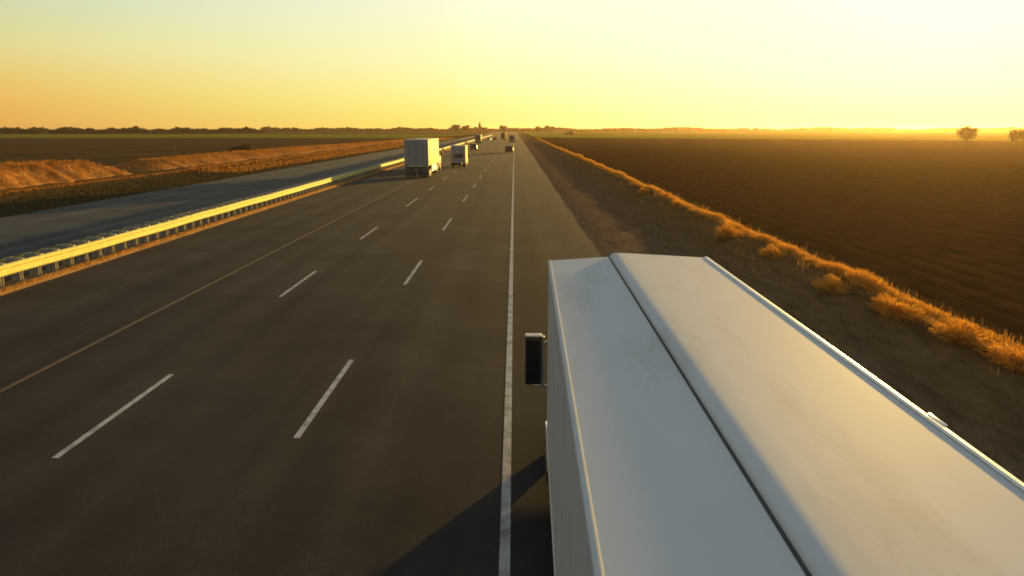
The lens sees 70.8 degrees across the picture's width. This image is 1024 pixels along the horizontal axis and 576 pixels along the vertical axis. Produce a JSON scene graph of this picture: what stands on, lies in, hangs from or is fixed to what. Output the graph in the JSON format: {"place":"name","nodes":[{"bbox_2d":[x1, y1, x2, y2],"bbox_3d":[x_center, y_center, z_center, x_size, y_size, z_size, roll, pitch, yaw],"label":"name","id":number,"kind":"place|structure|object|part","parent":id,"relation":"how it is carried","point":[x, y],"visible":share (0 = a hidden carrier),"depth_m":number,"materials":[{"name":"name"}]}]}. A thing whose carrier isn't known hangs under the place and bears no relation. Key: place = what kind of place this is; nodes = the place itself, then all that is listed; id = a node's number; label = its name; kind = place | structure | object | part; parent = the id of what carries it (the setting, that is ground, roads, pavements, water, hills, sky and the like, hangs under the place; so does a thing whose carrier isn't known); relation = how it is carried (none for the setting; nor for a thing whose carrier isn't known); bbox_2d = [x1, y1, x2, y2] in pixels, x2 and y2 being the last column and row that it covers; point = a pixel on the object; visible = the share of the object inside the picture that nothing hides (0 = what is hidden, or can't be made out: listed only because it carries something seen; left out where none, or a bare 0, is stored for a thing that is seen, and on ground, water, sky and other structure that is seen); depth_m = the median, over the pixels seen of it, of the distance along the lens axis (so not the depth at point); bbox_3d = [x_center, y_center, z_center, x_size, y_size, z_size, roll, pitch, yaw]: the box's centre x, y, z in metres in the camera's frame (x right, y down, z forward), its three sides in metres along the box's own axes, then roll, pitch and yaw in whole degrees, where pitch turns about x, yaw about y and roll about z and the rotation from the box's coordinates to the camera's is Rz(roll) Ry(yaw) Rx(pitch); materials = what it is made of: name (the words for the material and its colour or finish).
{"place":"outdoors","nodes":[
{"label":"outdoors","id":0,"kind":"place"},
{"bbox_2d":[0,141,401,189],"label":"embankment","id":1,"kind":"structure","parent":0,"point":[37,173],"depth_m":87.67,"materials":[{"name":"brown plant"}]},
{"bbox_2d":[0,137,453,194],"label":"bank grass","id":2,"kind":"structure","parent":1,"relation":"on","point":[130,165],"depth_m":111.90,"materials":[{"name":"plant"}]},
{"bbox_2d":[0,138,404,164],"bbox_3d":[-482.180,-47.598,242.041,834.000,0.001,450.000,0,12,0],"label":"field","id":3,"kind":"structure","parent":0,"point":[109,151],"depth_m":240.81,"materials":[{"name":"soil"}]},
{"bbox_2d":[0,134,470,137],"bbox_3d":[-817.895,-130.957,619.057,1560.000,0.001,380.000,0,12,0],"label":"field","id":4,"kind":"structure","parent":0,"point":[215,135],"depth_m":636.63,"materials":[{"name":"plant"}]},
{"bbox_2d":[0,134,496,295],"bbox_3d":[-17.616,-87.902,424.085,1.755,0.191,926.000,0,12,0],"label":"median","id":5,"kind":"object","parent":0,"point":[9,283],"visible":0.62,"depth_m":34.90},
{"bbox_2d":[0,149,449,291],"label":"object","id":6,"kind":"structure","parent":5,"relation":"on","point":[147,244],"depth_m":38.56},
{"bbox_2d":[0,135,488,280],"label":"guardrail","id":7,"kind":"object","parent":5,"relation":"on","point":[6,260],"visible":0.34,"depth_m":36.41,"materials":[{"name":"metal"}]},
{"bbox_2d":[0,135,491,286],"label":"guardrail","id":8,"kind":"object","parent":5,"relation":"on","point":[36,261],"visible":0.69,"depth_m":38.01,"materials":[{"name":"metal"}]},
{"bbox_2d":[0,132,500,278],"bbox_3d":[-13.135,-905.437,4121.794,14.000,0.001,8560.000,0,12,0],"label":"opposite road","id":9,"kind":"structure","parent":0,"point":[28,232],"depth_m":55.01,"materials":[{"name":"grey asphalt"}]},
{"bbox_2d":[10,131,490,133],"bbox_3d":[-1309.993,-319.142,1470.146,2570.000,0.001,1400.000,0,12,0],"label":"field","id":10,"kind":"structure","parent":0,"point":[291,132],"depth_m":907.57,"materials":[{"name":"soil"}]},
{"bbox_2d":[0,126,47,133],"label":"treeline","id":11,"kind":"object","parent":10,"relation":"on","point":[18,130],"visible":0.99,"depth_m":853.10,"materials":[{"name":"green plant"}]},
{"bbox_2d":[48,126,267,133],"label":"treeline","id":12,"kind":"object","parent":10,"relation":"on","point":[78,130],"visible":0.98,"depth_m":896.84,"materials":[{"name":"green plant"}]},
{"bbox_2d":[260,126,512,131],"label":"treeline","id":13,"kind":"object","parent":10,"relation":"on","point":[397,129],"visible":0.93,"depth_m":1327.39,"materials":[{"name":"green plant"}]},
{"bbox_2d":[451,124,459,132],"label":"skyline tree","id":14,"kind":"object","parent":10,"relation":"on","point":[455,128],"visible":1,"depth_m":967.93,"materials":[{"name":"green plant"}]},
{"bbox_2d":[461,125,469,132],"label":"skyline tree","id":15,"kind":"object","parent":10,"relation":"on","point":[465,128],"visible":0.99,"depth_m":968.65,"materials":[{"name":"green plant"}]},
{"bbox_2d":[499,125,506,131],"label":"skyline tree","id":16,"kind":"object","parent":10,"relation":"on","point":[502,128],"visible":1,"depth_m":1025.53,"materials":[{"name":"green plant"}]},
{"bbox_2d":[0,132,601,575],"bbox_3d":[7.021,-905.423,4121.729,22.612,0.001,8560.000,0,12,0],"label":"road","id":17,"kind":"structure","parent":0,"point":[202,460],"depth_m":16.21,"materials":[{"name":"grey asphalt"}]},
{"bbox_2d":[0,137,497,392],"bbox_3d":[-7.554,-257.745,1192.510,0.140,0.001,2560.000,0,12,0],"label":"yellow road line","id":18,"kind":"object","parent":17,"relation":"on","point":[60,360],"depth_m":22.75,"materials":[{"name":"yellow paint"}]},
{"bbox_2d":[52,139,513,575],"bbox_3d":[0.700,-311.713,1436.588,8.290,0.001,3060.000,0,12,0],"label":"road markings","id":19,"kind":"object","parent":17,"relation":"on","point":[504,560],"visible":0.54,"depth_m":14.85,"materials":[{"name":"white paint"}]},
{"bbox_2d":[404,138,441,176],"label":"semi truck","id":20,"kind":"object","parent":17,"relation":"on","point":[422,155],"visible":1,"depth_m":86.63,"materials":[{"name":"metal"}]},
{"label":"rear door","id":21,"kind":"part","parent":20,"relation":"part of","materials":[{"name":"metal"}]},
{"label":"rear door","id":22,"kind":"part","parent":20,"relation":"part of","materials":[{"name":"metal"}]},
{"bbox_2d":[451,145,469,166],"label":"box van","id":23,"kind":"object","parent":17,"relation":"on","point":[459,156],"visible":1,"depth_m":109.91,"materials":[{"name":"metal"}]},
{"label":"rear door","id":24,"kind":"part","parent":23,"relation":"part of","materials":[{"name":"metal"}]},
{"bbox_2d":[470,143,477,149],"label":"suv","id":25,"kind":"object","parent":17,"relation":"on","point":[473,145],"visible":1,"depth_m":197.89,"materials":[{"name":"metal"}]},
{"bbox_2d":[475,134,481,143],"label":"lorry","id":26,"kind":"object","parent":17,"relation":"on","point":[478,138],"visible":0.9,"depth_m":281.09,"materials":[{"name":"metal"}]},
{"bbox_2d":[475,135,480,140],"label":"rear door","id":27,"kind":"structure","parent":26,"relation":"in","point":[477,137],"depth_m":280.87,"materials":[{"name":"metal"}]},
{"bbox_2d":[501,132,505,139],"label":"lorry","id":28,"kind":"object","parent":17,"relation":"on","point":[503,135],"visible":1,"depth_m":381.46,"materials":[{"name":"paint"}]},
{"bbox_2d":[505,146,512,152],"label":"car","id":29,"kind":"object","parent":17,"relation":"on","point":[508,148],"visible":1,"depth_m":175.18,"materials":[{"name":"paint"}]},
{"bbox_2d":[509,135,514,142],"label":"lorry","id":30,"kind":"object","parent":17,"relation":"on","point":[511,138],"visible":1,"depth_m":305.10,"materials":[{"name":"grey paint"}]},
{"bbox_2d":[509,135,514,139],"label":"rear door","id":31,"kind":"structure","parent":30,"relation":"in","point":[511,137],"depth_m":305.03,"materials":[{"name":"grey paint"}]},
{"bbox_2d":[525,253,1023,575],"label":"moving truck","id":32,"kind":"object","parent":17,"relation":"on","point":[706,416],"visible":1,"depth_m":4.74,"materials":[{"name":"paint"}]},
{"bbox_2d":[0,129,1023,482],"bbox_3d":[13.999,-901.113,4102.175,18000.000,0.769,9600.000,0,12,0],"label":"ground","id":33,"kind":"structure","parent":0,"point":[964,377],"depth_m":26.56,"materials":[{"name":"brown soil"}]},
{"bbox_2d":[224,141,255,151],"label":"pale bush","id":34,"kind":"object","parent":33,"relation":"on","point":[244,147],"visible":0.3,"depth_m":156.03,"materials":[{"name":"brown plant"}]},
{"bbox_2d":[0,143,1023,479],"bbox_3d":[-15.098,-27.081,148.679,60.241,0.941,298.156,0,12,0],"label":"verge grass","id":35,"kind":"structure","parent":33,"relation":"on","point":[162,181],"depth_m":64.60,"materials":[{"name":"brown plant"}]},
{"bbox_2d":[638,187,649,193],"bbox_3d":[11.901,-8.776,64.763,1.209,0.724,2.853,2,13,9],"label":"dry bush","id":36,"kind":"object","parent":33,"relation":"on","point":[642,190],"visible":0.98,"depth_m":64.39,"materials":[{"name":"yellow plant"}]},
{"bbox_2d":[671,199,684,206],"bbox_3d":[12.322,-6.314,53.349,1.132,0.676,2.826,2,13,9],"label":"dry bush","id":37,"kind":"object","parent":33,"relation":"on","point":[677,203],"visible":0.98,"depth_m":52.95,"materials":[{"name":"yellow plant"}]},
{"bbox_2d":[710,220,743,238],"bbox_3d":[11.518,-3.204,38.692,1.674,1.129,3.236,-4,13,-16],"label":"dry bush","id":38,"kind":"object","parent":33,"relation":"on","point":[730,231],"visible":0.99,"depth_m":38.39,"materials":[{"name":"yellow plant"}]},
{"bbox_2d":[758,244,787,259],"bbox_3d":[11.672,-1.718,32.568,0.983,0.677,2.461,-2,13,-7],"label":"dry bush","id":39,"kind":"object","parent":33,"relation":"on","point":[773,252],"visible":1,"depth_m":32.35,"materials":[{"name":"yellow plant"}]},
{"bbox_2d":[810,274,854,294],"bbox_3d":[11.552,-0.206,26.145,1.063,0.599,2.943,-2,13,-10],"label":"dry bush","id":40,"kind":"object","parent":33,"relation":"on","point":[825,284],"visible":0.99,"depth_m":25.96,"materials":[{"name":"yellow plant"}]},
{"bbox_2d":[867,292,931,324],"bbox_3d":[11.925,0.489,22.401,1.340,0.734,3.534,2,13,8],"label":"dry bush","id":41,"kind":"object","parent":33,"relation":"on","point":[880,306],"visible":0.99,"depth_m":22.06,"materials":[{"name":"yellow plant"}]},
{"bbox_2d":[919,316,994,351],"bbox_3d":[11.950,1.104,19.483,1.258,0.709,3.107,0,12,0],"label":"dry bush","id":42,"kind":"object","parent":33,"relation":"on","point":[965,330],"visible":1,"depth_m":19.30,"materials":[{"name":"brown plant"}]},
{"bbox_2d":[976,333,1023,373],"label":"dry bush","id":43,"kind":"object","parent":33,"relation":"on","point":[998,350],"visible":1,"depth_m":17.42,"materials":[{"name":"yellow plant"}]},
{"bbox_2d":[0,0,1023,128],"label":"sky","id":44,"kind":"structure","parent":0,"point":[96,64],"materials":[{"name":"yellow"}]},
{"bbox_2d":[524,132,1020,142],"bbox_3d":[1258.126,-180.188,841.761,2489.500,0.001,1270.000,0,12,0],"label":"field","id":45,"kind":"structure","parent":0,"point":[992,136],"depth_m":637.73,"materials":[{"name":"brown soil"}]},
{"bbox_2d":[563,131,573,134],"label":"bush","id":46,"kind":"object","parent":45,"relation":"on","point":[569,133],"visible":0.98,"depth_m":701.87,"materials":[{"name":"green plant"}]},
{"bbox_2d":[511,126,1023,131],"bbox_3d":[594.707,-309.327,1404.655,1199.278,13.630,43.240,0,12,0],"label":"treeline","id":47,"kind":"object","parent":45,"relation":"on","point":[739,129],"visible":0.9,"depth_m":1400.57,"materials":[{"name":"green plant"}]},
{"bbox_2d":[955,126,978,141],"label":"tree","id":48,"kind":"object","parent":45,"relation":"on","point":[966,132],"visible":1,"depth_m":311.93,"materials":[{"name":"green plant"}]},
{"bbox_2d":[1008,129,1023,143],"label":"tree","id":49,"kind":"object","parent":45,"relation":"on","point":[1016,134],"visible":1,"depth_m":267.34,"materials":[{"name":"green plant"}]},
{"bbox_2d":[536,138,1023,408],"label":"dry grass","id":50,"kind":"structure","parent":0,"point":[859,277],"depth_m":28.49,"materials":[{"name":"beige plant"}]},
{"bbox_2d":[538,137,1023,333],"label":"field","id":51,"kind":"structure","parent":0,"point":[938,215],"depth_m":62.30,"materials":[{"name":"soil"}]}
]}

